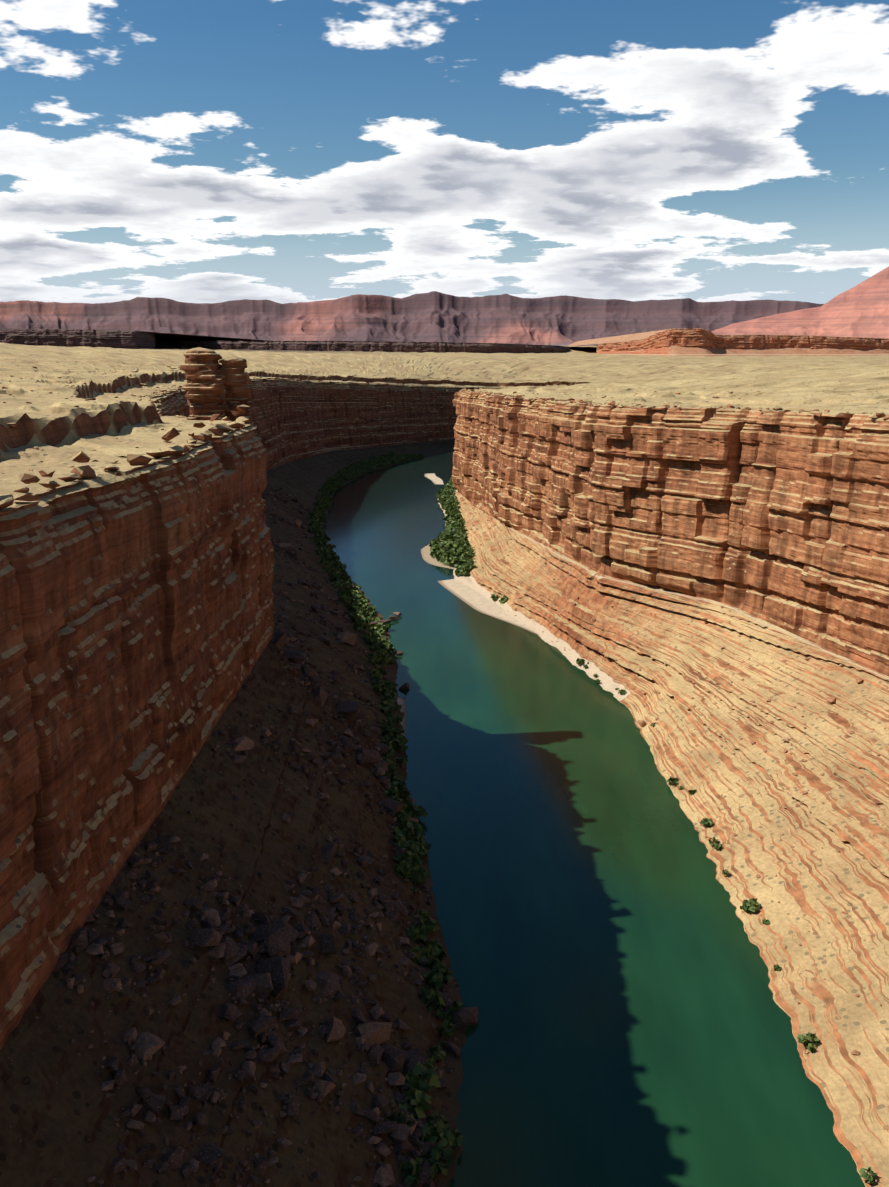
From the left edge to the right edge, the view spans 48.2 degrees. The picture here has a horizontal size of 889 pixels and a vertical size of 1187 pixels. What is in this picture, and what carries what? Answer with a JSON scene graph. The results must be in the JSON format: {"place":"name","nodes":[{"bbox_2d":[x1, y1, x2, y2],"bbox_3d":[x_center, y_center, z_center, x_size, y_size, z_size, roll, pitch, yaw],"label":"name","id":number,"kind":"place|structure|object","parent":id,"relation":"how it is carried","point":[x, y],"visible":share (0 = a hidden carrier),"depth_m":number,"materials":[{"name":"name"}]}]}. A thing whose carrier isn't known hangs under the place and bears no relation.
{"place":"outdoors","nodes":[
{"label":"outdoors","id":0,"kind":"place"},
{"bbox_2d":[0,329,269,348],"bbox_3d":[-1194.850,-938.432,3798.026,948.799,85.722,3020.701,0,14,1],"label":"mesa","id":1,"kind":"structure","parent":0,"point":[123,339],"depth_m":2451.66,"materials":[{"name":"brown stone"}]},
{"bbox_2d":[397,697,405,735],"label":"beach","id":2,"kind":"structure","parent":0,"point":[400,700],"depth_m":413.92,"materials":[{"name":"beige sand"}]},
{"bbox_2d":[0,291,823,345],"bbox_3d":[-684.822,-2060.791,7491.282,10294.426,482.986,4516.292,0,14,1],"label":"distant cliffs","id":3,"kind":"structure","parent":0,"point":[436,316],"depth_m":7899.61,"materials":[{"name":"stone"}]},
{"bbox_2d":[0,342,888,1186],"bbox_3d":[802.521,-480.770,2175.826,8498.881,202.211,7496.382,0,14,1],"label":"canyon","id":4,"kind":"structure","parent":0,"point":[138,618],"depth_m":206.29,"materials":[{"name":"beige stone"}]},
{"bbox_2d":[0,404,252,510],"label":"rim rocks","id":5,"kind":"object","parent":4,"relation":"on","point":[76,473],"depth_m":207.60,"materials":[{"name":"beige stone"}]},
{"bbox_2d":[1,358,383,487],"bbox_3d":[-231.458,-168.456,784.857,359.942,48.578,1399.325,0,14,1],"label":"rocks","id":6,"kind":"object","parent":4,"relation":"on","point":[12,425],"visible":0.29,"depth_m":350.25,"materials":[{"name":"brown stone"}]},
{"bbox_2d":[180,347,229,419],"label":"pinnacle","id":7,"kind":"object","parent":4,"relation":"on","point":[205,386],"visible":0.88,"depth_m":339.28,"materials":[{"name":"brown stone"}]},
{"bbox_2d":[4,481,458,1186],"bbox_3d":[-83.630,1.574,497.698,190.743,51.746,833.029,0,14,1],"label":"talus boulders","id":8,"kind":"object","parent":4,"relation":"on","point":[276,939],"visible":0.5,"depth_m":191.57,"materials":[{"name":"brown stone"}]},
{"bbox_2d":[218,356,251,421],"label":"pinnacle","id":9,"kind":"object","parent":4,"relation":"on","point":[237,378],"visible":0.71,"depth_m":343.21,"materials":[{"name":"brown stone"}]},
{"bbox_2d":[137,377,426,420],"bbox_3d":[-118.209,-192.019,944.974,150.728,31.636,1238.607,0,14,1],"label":"rim rubble","id":10,"kind":"object","parent":4,"relation":"on","point":[157,403],"visible":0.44,"depth_m":526.15,"materials":[{"name":"brown stone"}]},
{"bbox_2d":[307,452,463,1186],"bbox_3d":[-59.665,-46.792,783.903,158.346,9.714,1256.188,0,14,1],"label":"tamarisk","id":11,"kind":"object","parent":4,"relation":"on","point":[406,834],"visible":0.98,"depth_m":300.13,"materials":[{"name":"green plant"}]},
{"bbox_2d":[370,612,477,1186],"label":"shore rocks","id":12,"kind":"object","parent":4,"relation":"on","point":[466,1016],"depth_m":219.45,"materials":[{"name":"brown stone"}]},
{"bbox_2d":[0,0,888,303],"label":"sky","id":13,"kind":"structure","parent":0,"point":[187,151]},
{"bbox_2d":[438,579,538,634],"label":"beach","id":14,"kind":"structure","parent":0,"point":[473,599],"depth_m":590.24,"materials":[{"name":"beige sand"}]},
{"bbox_2d":[490,594,508,603],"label":"shrubs","id":15,"kind":"object","parent":14,"relation":"on","point":[504,599],"depth_m":582.88,"materials":[{"name":"green plant"}]},
{"bbox_2d":[322,450,864,1186],"bbox_3d":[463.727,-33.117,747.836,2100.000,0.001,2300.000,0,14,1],"label":"river water","id":16,"kind":"structure","parent":0,"point":[632,1026],"depth_m":257.62,"materials":[{"name":"teal liquid"}]},
{"bbox_2d":[424,473,443,483],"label":"sandbar","id":17,"kind":"structure","parent":16,"relation":"on","point":[433,478],"depth_m":1160.83,"materials":[{"name":"beige sand"}]},
{"bbox_2d":[421,544,455,568],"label":"sandbar","id":18,"kind":"structure","parent":16,"relation":"on","point":[426,556],"depth_m":711.53,"materials":[{"name":"sand"}]},
{"bbox_2d":[429,512,475,566],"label":"bushes","id":19,"kind":"object","parent":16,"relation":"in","point":[444,544],"visible":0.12,"depth_m":729.88,"materials":[{"name":"green plant"}]},
{"bbox_2d":[438,364,888,1186],"bbox_3d":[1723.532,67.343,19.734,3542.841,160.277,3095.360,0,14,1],"label":"canyon","id":20,"kind":"structure","parent":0,"point":[768,528],"depth_m":390.96,"materials":[{"name":"orange stone"}]},
{"bbox_2d":[435,476,476,576],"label":"tamarisk","id":21,"kind":"object","parent":20,"relation":"on","point":[447,500],"visible":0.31,"depth_m":836.51,"materials":[{"name":"green plant"}]},
{"bbox_2d":[459,502,888,1126],"bbox_3d":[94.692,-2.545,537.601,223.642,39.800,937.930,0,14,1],"label":"slope boulders","id":22,"kind":"object","parent":20,"relation":"on","point":[831,700],"visible":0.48,"depth_m":347.77,"materials":[{"name":"brown stone"}]},
{"bbox_2d":[459,388,888,419],"bbox_3d":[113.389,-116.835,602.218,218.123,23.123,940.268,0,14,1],"label":"rim rubble","id":23,"kind":"object","parent":20,"relation":"on","point":[816,412],"visible":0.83,"depth_m":460.38,"materials":[{"name":"brown stone"}]},
{"bbox_2d":[466,381,888,408],"bbox_3d":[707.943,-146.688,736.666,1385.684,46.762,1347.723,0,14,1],"label":"rocks","id":24,"kind":"object","parent":20,"relation":"on","point":[569,399],"visible":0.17,"depth_m":610.02,"materials":[{"name":"brown stone"}]},
{"bbox_2d":[576,658,877,1183],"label":"tamarisk","id":25,"kind":"object","parent":20,"relation":"on","point":[749,906],"visible":0.83,"depth_m":261.91,"materials":[{"name":"green plant"}]},
{"bbox_2d":[568,328,888,355],"bbox_3d":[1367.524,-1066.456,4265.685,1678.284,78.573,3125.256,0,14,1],"label":"red mesa","id":26,"kind":"structure","parent":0,"point":[686,342],"depth_m":2970.88,"materials":[{"name":"stone"}]},
{"bbox_2d":[711,267,888,337],"bbox_3d":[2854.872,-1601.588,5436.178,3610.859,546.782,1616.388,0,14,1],"label":"hill","id":27,"kind":"structure","parent":0,"point":[861,309],"depth_m":5589.49,"materials":[{"name":"stone"}]},
{"label":"ground surface","id":28,"kind":"structure","parent":0,"visible":0},
{"bbox_2d":[154,341,569,352],"bbox_3d":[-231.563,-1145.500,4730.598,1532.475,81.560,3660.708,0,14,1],"label":"mesa","id":29,"kind":"structure","parent":28,"relation":"on","point":[406,347],"depth_m":3138.45,"materials":[{"name":"brown stone"}]}
]}

